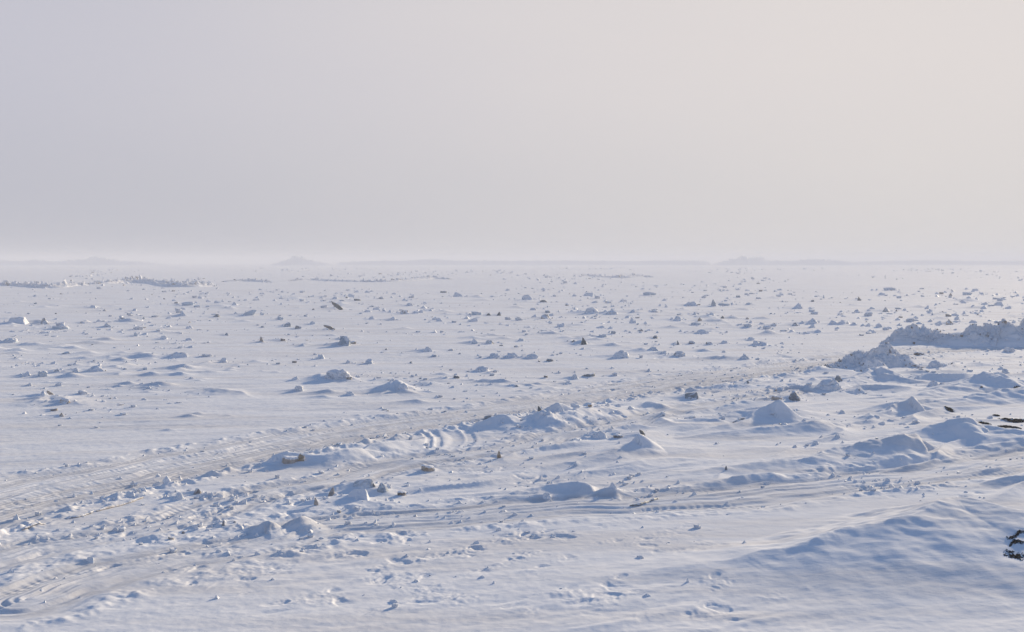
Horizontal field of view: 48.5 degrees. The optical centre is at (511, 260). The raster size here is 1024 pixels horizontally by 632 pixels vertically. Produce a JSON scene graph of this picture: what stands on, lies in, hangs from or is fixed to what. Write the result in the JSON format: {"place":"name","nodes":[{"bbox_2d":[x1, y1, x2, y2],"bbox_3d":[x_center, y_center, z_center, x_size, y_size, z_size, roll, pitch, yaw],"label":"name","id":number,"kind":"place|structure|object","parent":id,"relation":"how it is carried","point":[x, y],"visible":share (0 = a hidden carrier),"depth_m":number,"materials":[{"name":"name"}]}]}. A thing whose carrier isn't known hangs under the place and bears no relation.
{"place":"outdoors","nodes":[
{"label":"outdoors","id":0,"kind":"place"},
{"bbox_2d":[0,261,1023,631],"bbox_3d":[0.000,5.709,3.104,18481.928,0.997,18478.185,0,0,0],"label":"snow ground","id":1,"kind":"structure","parent":0,"point":[914,559],"depth_m":38.30,"materials":[{"name":"white snow"}]},
{"bbox_2d":[3,337,17,342],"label":"ice boulder","id":2,"kind":"object","parent":1,"relation":"on","point":[11,340],"visible":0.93,"depth_m":82.80,"materials":[{"name":"white ice"}]},
{"bbox_2d":[8,317,28,323],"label":"ice block","id":3,"kind":"object","parent":1,"relation":"on","point":[20,320],"depth_m":107.66,"materials":[{"name":"white ice"}]},
{"bbox_2d":[22,521,45,529],"bbox_3d":[-10.766,5.945,25.573,0.119,0.102,0.686,0,0,23],"label":"debris strip","id":4,"kind":"object","parent":1,"relation":"on","point":[31,525],"visible":1,"depth_m":25.52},
{"bbox_2d":[38,371,47,376],"bbox_3d":[-24.187,5.894,58.599,0.410,0.450,0.491,0,0,44],"label":"ice chunk","id":5,"kind":"object","parent":1,"relation":"on","point":[42,373],"visible":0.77,"depth_m":58.43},
{"bbox_2d":[40,318,48,324],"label":"ice block","id":6,"kind":"object","parent":1,"relation":"on","point":[44,321],"depth_m":107.86,"materials":[{"name":"white ice"}]},
{"bbox_2d":[0,279,89,287],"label":"pressure ridge","id":7,"kind":"structure","parent":1,"relation":"on","point":[37,284],"depth_m":261.89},
{"bbox_2d":[52,326,69,328],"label":"ice slab","id":8,"kind":"object","parent":1,"relation":"on","point":[60,327],"depth_m":98.53,"materials":[{"name":"white ice"}]},
{"bbox_2d":[59,398,69,403],"bbox_3d":[-18.622,5.886,47.234,0.520,0.352,0.397,-7,-5,21],"label":"ice block","id":9,"kind":"object","parent":1,"relation":"on","point":[64,401],"depth_m":47.19,"materials":[{"name":"white ice"}]},
{"bbox_2d":[68,510,93,517],"bbox_3d":[-10.113,5.987,26.798,0.181,0.069,0.777,0,0,26],"label":"debris strip","id":10,"kind":"object","parent":1,"relation":"on","point":[81,515],"visible":1,"depth_m":26.68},
{"bbox_2d":[0,256,165,264],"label":"pressure ridge","id":11,"kind":"structure","parent":1,"relation":"on","point":[96,260],"depth_m":1442.05,"materials":[{"name":"white ice"}]},
{"bbox_2d":[78,390,87,393],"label":"ice chunk","id":12,"kind":"object","parent":1,"relation":"on","point":[82,392],"visible":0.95,"depth_m":51.09,"materials":[{"name":"white ice"}]},
{"bbox_2d":[87,365,102,370],"bbox_3d":[-22.447,5.900,61.065,1.007,0.469,0.685,-8,4,-23],"label":"ice block","id":13,"kind":"object","parent":1,"relation":"on","point":[96,368],"depth_m":61.11,"materials":[{"name":"white ice"}]},
{"bbox_2d":[96,496,143,510],"bbox_3d":[-9.614,5.989,27.949,0.128,0.080,1.674,0,0,24],"label":"debris strip","id":14,"kind":"object","parent":1,"relation":"on","point":[117,505],"visible":1,"depth_m":27.82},
{"bbox_2d":[89,275,217,286],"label":"pressure ridge","id":15,"kind":"structure","parent":1,"relation":"on","point":[167,283],"depth_m":280.42,"materials":[{"name":"white ice"}]},
{"bbox_2d":[170,352,187,357],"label":"ice block","id":16,"kind":"object","parent":1,"relation":"on","point":[179,354],"depth_m":69.98,"materials":[{"name":"white ice"}]},
{"bbox_2d":[174,493,183,499],"bbox_3d":[-8.348,5.936,28.532,0.220,0.205,0.210,8,2,17],"label":"ice chunk","id":17,"kind":"object","parent":1,"relation":"on","point":[178,496],"visible":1,"depth_m":28.49,"materials":[{"name":"white ice"}]},
{"bbox_2d":[182,302,193,304],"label":"ice slab","id":18,"kind":"object","parent":1,"relation":"on","point":[187,303],"depth_m":149.50,"materials":[{"name":"white ice"}]},
{"bbox_2d":[193,488,200,494],"bbox_3d":[-8.034,5.935,29.082,0.199,0.226,0.183,7,0,-2],"label":"ice chunk","id":19,"kind":"object","parent":1,"relation":"on","point":[197,491],"visible":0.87,"depth_m":29.07,"materials":[{"name":"white ice"}]},
{"bbox_2d":[220,358,226,362],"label":"ice chunk","id":20,"kind":"object","parent":1,"relation":"on","point":[223,360],"visible":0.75,"depth_m":66.58,"materials":[{"name":"white ice"}]},
{"bbox_2d":[222,278,271,282],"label":"pressure ridge","id":21,"kind":"structure","parent":1,"relation":"on","point":[253,280],"depth_m":324.69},
{"bbox_2d":[243,310,256,314],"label":"ice slab","id":22,"kind":"object","parent":1,"relation":"on","point":[251,312],"depth_m":124.25,"materials":[{"name":"white ice"}]},
{"bbox_2d":[282,456,298,463],"bbox_3d":[-6.492,5.852,33.291,0.483,0.278,0.380,5,3,-15],"label":"ice slab","id":23,"kind":"object","parent":1,"relation":"on","point":[289,459],"depth_m":33.14,"materials":[{"name":"white ice"}]},
{"bbox_2d":[295,385,303,390],"bbox_3d":[-9.789,5.926,52.290,0.408,0.385,0.461,3,-8,-41],"label":"ice chunk","id":24,"kind":"object","parent":1,"relation":"on","point":[299,388],"visible":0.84,"depth_m":52.13,"materials":[{"name":"white ice"}]},
{"bbox_2d":[271,255,330,264],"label":"pressure ridge","id":25,"kind":"structure","parent":1,"relation":"on","point":[295,260],"depth_m":1393.24,"materials":[{"name":"white ice"}]},
{"bbox_2d":[298,453,304,460],"bbox_3d":[-6.190,5.817,33.319,0.219,0.347,0.179,8,0,-6],"label":"ice chunk","id":26,"kind":"object","parent":1,"relation":"on","point":[301,457],"visible":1,"depth_m":33.33,"materials":[{"name":"white ice"}]},
{"bbox_2d":[317,354,324,358],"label":"ice chunk","id":27,"kind":"object","parent":1,"relation":"on","point":[321,356],"visible":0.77,"depth_m":69.12,"materials":[{"name":"white ice"}]},
{"bbox_2d":[324,325,334,329],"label":"ice slab","id":28,"kind":"object","parent":1,"relation":"on","point":[329,327],"depth_m":97.45,"materials":[{"name":"grey ice"}]},
{"bbox_2d":[328,487,334,495],"bbox_3d":[-4.581,5.903,28.832,0.213,0.332,0.148,3,1,-9],"label":"ice chunk","id":29,"kind":"object","parent":1,"relation":"on","point":[331,492],"visible":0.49,"depth_m":28.81,"materials":[{"name":"white ice"}]},
{"bbox_2d":[331,301,342,309],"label":"ice slab","id":30,"kind":"object","parent":1,"relation":"on","point":[336,305],"depth_m":139.39,"materials":[{"name":"grey ice"}]},
{"bbox_2d":[326,369,349,379],"bbox_3d":[-8.709,5.780,57.110,0.954,0.693,1.059,0,0,-42],"label":"ice slab","id":31,"kind":"object","parent":1,"relation":"on","point":[335,374],"depth_m":56.77,"materials":[{"name":"white ice"}]},
{"bbox_2d":[338,336,350,345],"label":"ice block","id":32,"kind":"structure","parent":1,"relation":"on","point":[344,341],"depth_m":79.59,"materials":[{"name":"snow"}]},
{"bbox_2d":[348,489,369,500],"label":"ice block","id":33,"kind":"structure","parent":1,"relation":"on","point":[361,494],"depth_m":28.41,"materials":[{"name":"white ice"}]},
{"bbox_2d":[353,479,373,488],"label":"ice block","id":34,"kind":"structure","parent":1,"relation":"on","point":[365,483],"depth_m":29.67,"materials":[{"name":"snow"}]},
{"bbox_2d":[365,359,372,363],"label":"ice chunk","id":35,"kind":"object","parent":1,"relation":"on","point":[368,361],"visible":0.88,"depth_m":66.04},
{"bbox_2d":[289,275,449,281],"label":"pressure ridge","id":36,"kind":"structure","parent":1,"relation":"on","point":[427,277],"depth_m":334.81,"materials":[{"name":"white ice"}]},
{"bbox_2d":[377,482,388,492],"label":"ice block","id":37,"kind":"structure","parent":1,"relation":"on","point":[382,488],"depth_m":29.31,"materials":[{"name":"snow"}]},
{"bbox_2d":[397,490,405,495],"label":"ice chunk","id":38,"kind":"object","parent":1,"relation":"on","point":[402,493],"visible":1,"depth_m":29.07,"materials":[{"name":"white ice"}]},
{"bbox_2d":[398,383,407,389],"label":"ice block","id":39,"kind":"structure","parent":1,"relation":"on","point":[403,386],"depth_m":51.83,"materials":[{"name":"white ice"}]},
{"bbox_2d":[400,310,408,313],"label":"ice chunk","id":40,"kind":"object","parent":1,"relation":"on","point":[404,312],"visible":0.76,"depth_m":126.55,"materials":[{"name":"white ice"}]},
{"bbox_2d":[0,386,815,572],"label":"snow track","id":41,"kind":"structure","parent":1,"relation":"on","point":[17,553],"depth_m":29.97,"materials":[{"name":"white snow"}]},
{"bbox_2d":[421,464,433,471],"bbox_3d":[-2.397,5.921,32.372,0.375,0.253,0.302,-1,0,-14],"label":"ice slab","id":42,"kind":"object","parent":1,"relation":"on","point":[426,468],"depth_m":32.26,"materials":[{"name":"white ice"}]},
{"bbox_2d":[423,347,431,351],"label":"ice block","id":43,"kind":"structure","parent":1,"relation":"on","point":[427,349],"depth_m":74.10,"materials":[{"name":"white ice"}]},
{"bbox_2d":[453,292,462,296],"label":"ice block","id":44,"kind":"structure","parent":1,"relation":"on","point":[456,294],"depth_m":189.04,"materials":[{"name":"white ice"}]},
{"bbox_2d":[471,311,481,314],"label":"ice slab","id":45,"kind":"structure","parent":1,"relation":"on","point":[475,313],"depth_m":124.38,"materials":[{"name":"white ice"}]},
{"bbox_2d":[475,366,488,370],"bbox_3d":[-1.630,5.905,61.742,0.738,0.327,0.671,-1,2,17],"label":"ice boulder","id":46,"kind":"object","parent":1,"relation":"on","point":[481,368],"visible":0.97,"depth_m":61.62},
{"bbox_2d":[488,353,500,357],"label":"ice boulder","id":47,"kind":"object","parent":1,"relation":"on","point":[493,355],"visible":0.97,"depth_m":69.65,"materials":[{"name":"white ice"}]},
{"bbox_2d":[18,269,1001,423],"bbox_3d":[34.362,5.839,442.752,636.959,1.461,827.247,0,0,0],"label":"dirty ice rubble","id":48,"kind":"object","parent":1,"relation":"on","point":[948,315],"visible":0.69,"depth_m":119.77,"materials":[{"name":"grey ice"}]},
{"bbox_2d":[0,439,1023,605],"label":"snow track","id":49,"kind":"structure","parent":1,"relation":"on","point":[88,582],"depth_m":27.08,"materials":[{"name":"white snow"}]},
{"bbox_2d":[86,557,93,562],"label":"ice chunk","id":50,"kind":"object","parent":49,"relation":"on","point":[90,559],"visible":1,"depth_m":22.66,"materials":[{"name":"white ice"}]},
{"bbox_2d":[630,498,658,505],"bbox_3d":[3.314,5.970,28.136,0.148,0.075,1.190,0,0,42],"label":"debris strip","id":51,"kind":"object","parent":49,"relation":"on","point":[641,502],"visible":1,"depth_m":27.96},
{"bbox_2d":[0,267,1023,565],"bbox_3d":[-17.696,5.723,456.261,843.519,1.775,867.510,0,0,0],"label":"ice rubble","id":52,"kind":"object","parent":1,"relation":"on","point":[938,323],"visible":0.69,"depth_m":112.19,"materials":[{"name":"white ice"}]},
{"bbox_2d":[506,352,517,356],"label":"ice block","id":53,"kind":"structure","parent":1,"relation":"on","point":[511,354],"depth_m":69.76,"materials":[{"name":"white ice"}]},
{"bbox_2d":[338,259,709,264],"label":"pressure ridge","id":54,"kind":"structure","parent":1,"relation":"on","point":[519,262],"depth_m":1492.41,"materials":[{"name":"white ice"}]},
{"bbox_2d":[522,295,532,299],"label":"ice block","id":55,"kind":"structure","parent":1,"relation":"on","point":[526,297],"depth_m":172.70,"materials":[{"name":"white ice"}]},
{"bbox_2d":[526,354,537,358],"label":"ice boulder","id":56,"kind":"object","parent":1,"relation":"on","point":[533,356],"visible":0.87,"depth_m":69.39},
{"bbox_2d":[541,314,549,318],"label":"ice block","id":57,"kind":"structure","parent":1,"relation":"on","point":[544,316],"depth_m":115.77,"materials":[{"name":"white ice"}]},
{"bbox_2d":[542,492,550,499],"bbox_3d":[0.869,5.957,28.730,0.245,0.196,0.207,2,-3,-3],"label":"ice chunk","id":58,"kind":"object","parent":1,"relation":"on","point":[546,495],"visible":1,"depth_m":28.68,"materials":[{"name":"white ice"}]},
{"bbox_2d":[571,403,579,407],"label":"ice block","id":59,"kind":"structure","parent":1,"relation":"on","point":[575,405],"depth_m":45.52,"materials":[{"name":"white ice"}]},
{"bbox_2d":[581,337,586,344],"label":"ice block","id":60,"kind":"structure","parent":1,"relation":"on","point":[583,341],"depth_m":80.11,"materials":[{"name":"grey ice"}]},
{"bbox_2d":[584,307,597,313],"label":"ice boulder","id":61,"kind":"object","parent":1,"relation":"on","point":[591,310],"visible":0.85,"depth_m":127.49,"materials":[{"name":"white ice"}]},
{"bbox_2d":[593,431,606,438],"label":"ice block","id":62,"kind":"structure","parent":1,"relation":"on","point":[601,434],"depth_m":37.92,"materials":[{"name":"white ice"}]},
{"bbox_2d":[606,311,616,313],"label":"ice boulder","id":63,"kind":"object","parent":1,"relation":"on","point":[611,312],"visible":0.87,"depth_m":126.33,"materials":[{"name":"white ice"}]},
{"bbox_2d":[579,273,652,277],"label":"pressure ridge","id":64,"kind":"structure","parent":1,"relation":"on","point":[633,275],"depth_m":405.70,"materials":[{"name":"white ice"}]},
{"bbox_2d":[613,434,622,437],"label":"ice slab","id":65,"kind":"structure","parent":1,"relation":"on","point":[617,436],"depth_m":37.91,"materials":[{"name":"white ice"}]},
{"bbox_2d":[613,350,628,357],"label":"ice boulder","id":66,"kind":"object","parent":1,"relation":"on","point":[621,354],"visible":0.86,"depth_m":70.22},
{"bbox_2d":[643,292,655,294],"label":"ice slab","id":67,"kind":"structure","parent":1,"relation":"on","point":[649,293],"depth_m":195.89,"materials":[{"name":"white ice"}]},
{"bbox_2d":[674,351,684,355],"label":"ice boulder","id":68,"kind":"object","parent":1,"relation":"on","point":[679,353],"visible":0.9,"depth_m":71.24,"materials":[{"name":"white ice"}]},
{"bbox_2d":[685,392,697,398],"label":"ice block","id":69,"kind":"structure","parent":1,"relation":"on","point":[691,395],"depth_m":48.98,"materials":[{"name":"grey ice"}]},
{"bbox_2d":[687,301,697,305],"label":"ice block","id":70,"kind":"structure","parent":1,"relation":"on","point":[693,303],"depth_m":150.66,"materials":[{"name":"white ice"}]},
{"bbox_2d":[740,354,749,358],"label":"ice block","id":71,"kind":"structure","parent":1,"relation":"on","point":[744,356],"depth_m":68.80,"materials":[{"name":"white ice"}]},
{"bbox_2d":[753,341,766,344],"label":"ice block","id":72,"kind":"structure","parent":1,"relation":"on","point":[758,343],"depth_m":80.44,"materials":[{"name":"white ice"}]},
{"bbox_2d":[771,395,781,399],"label":"ice slab","id":73,"kind":"structure","parent":1,"relation":"on","point":[774,397],"depth_m":48.22,"materials":[{"name":"white ice"}]},
{"bbox_2d":[713,255,866,264],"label":"pressure ridge","id":74,"kind":"structure","parent":1,"relation":"on","point":[742,260],"depth_m":1441.76,"materials":[{"name":"white ice"}]},
{"bbox_2d":[789,392,799,400],"bbox_3d":[11.990,5.855,48.360,0.500,0.536,0.403,0,-3,14],"label":"ice boulder","id":75,"kind":"object","parent":1,"relation":"on","point":[793,396],"visible":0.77,"depth_m":48.26,"materials":[{"name":"white ice"}]},
{"bbox_2d":[807,318,817,323],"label":"ice block","id":76,"kind":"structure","parent":1,"relation":"on","point":[812,321],"depth_m":107.03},
{"bbox_2d":[815,379,841,390],"bbox_3d":[14.551,5.798,52.248,1.260,0.676,1.105,8,4,9],"label":"ice boulder","id":77,"kind":"object","parent":1,"relation":"on","point":[829,384],"visible":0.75,"depth_m":52.09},
{"bbox_2d":[835,375,841,381],"bbox_3d":[15.828,5.799,55.121,0.391,0.457,0.353,4,1,-23],"label":"ice boulder","id":78,"kind":"object","parent":1,"relation":"on","point":[838,378],"visible":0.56,"depth_m":55.06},
{"bbox_2d":[854,358,886,371],"bbox_3d":[19.683,5.701,62.020,2.880,0.692,1.496,0,0,-43],"label":"rubble heap","id":79,"kind":"object","parent":1,"relation":"on","point":[874,362],"visible":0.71,"depth_m":61.82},
{"bbox_2d":[824,342,924,368],"bbox_3d":[20.081,5.385,64.705,6.391,1.447,5.113,0,0,0],"label":"rubble heap","id":80,"kind":"object","parent":1,"relation":"on","point":[887,354],"visible":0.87,"depth_m":64.26,"materials":[{"name":"white snow"}]},
{"bbox_2d":[928,380,937,385],"bbox_3d":[20.118,5.907,54.286,0.494,0.365,0.424,4,2,20],"label":"ice chunk","id":81,"kind":"object","parent":1,"relation":"on","point":[933,383],"visible":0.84,"depth_m":54.23,"materials":[{"name":"white ice"}]},
{"bbox_2d":[928,360,942,366],"bbox_3d":[23.752,5.851,63.770,0.831,0.535,0.760,-3,4,-20],"label":"ice boulder","id":82,"kind":"object","parent":1,"relation":"on","point":[934,363],"visible":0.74,"depth_m":63.62,"materials":[{"name":"white ice"}]},
{"bbox_2d":[854,260,1023,264],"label":"pressure ridge","id":83,"kind":"structure","parent":1,"relation":"on","point":[929,262],"depth_m":1590.77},
{"bbox_2d":[944,406,953,412],"bbox_3d":[17.384,5.990,45.262,0.466,0.386,0.662,0,0,17],"label":"earth patch","id":84,"kind":"object","parent":1,"relation":"on","point":[949,409],"visible":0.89,"depth_m":45.18,"materials":[{"name":"brown soil"}]},
{"bbox_2d":[879,318,1023,346],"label":"rubble bank","id":85,"kind":"structure","parent":1,"relation":"on","point":[1003,333],"depth_m":81.28,"materials":[{"name":"white snow"}]},
{"bbox_2d":[1003,347,1014,351],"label":"ice slab","id":86,"kind":"structure","parent":1,"relation":"on","point":[1007,349],"depth_m":74.14,"materials":[{"name":"white ice"}]},
{"bbox_2d":[998,425,1021,428],"bbox_3d":[17.834,6.094,41.091,1.022,0.235,1.001,0,0,17],"label":"earth patch","id":87,"kind":"object","parent":1,"relation":"on","point":[1006,426],"visible":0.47,"depth_m":41.03,"materials":[{"name":"brown soil"}]},
{"bbox_2d":[999,418,1023,422],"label":"earth patch","id":88,"kind":"object","parent":1,"relation":"on","point":[1015,420],"visible":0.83,"depth_m":42.67,"materials":[{"name":"brown soil"}]},
{"bbox_2d":[1003,549,1023,559],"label":"earth patch","id":89,"kind":"object","parent":1,"relation":"on","point":[1016,556],"visible":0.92,"depth_m":21.98,"materials":[{"name":"black soil"}]},
{"bbox_2d":[1006,529,1023,539],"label":"earth patch","id":90,"kind":"object","parent":1,"relation":"on","point":[1016,534],"visible":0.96,"depth_m":22.84,"materials":[{"name":"black soil"}]},
{"bbox_2d":[1009,539,1023,546],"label":"earth patch","id":91,"kind":"object","parent":1,"relation":"on","point":[1015,541],"visible":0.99,"depth_m":22.53,"materials":[{"name":"black soil"}]},
{"bbox_2d":[0,346,1023,527],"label":"snow road","id":92,"kind":"structure","parent":0,"point":[42,492],"depth_m":37.56,"materials":[{"name":"white snow"}]},
{"bbox_2d":[0,345,1023,609],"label":"snow crumbs","id":93,"kind":"object","parent":92,"relation":"on","point":[218,505],"visible":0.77,"depth_m":29.24,"materials":[{"name":"white snow"}]},
{"bbox_2d":[0,0,1023,260],"label":"sky","id":94,"kind":"structure","parent":0,"point":[131,130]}
]}

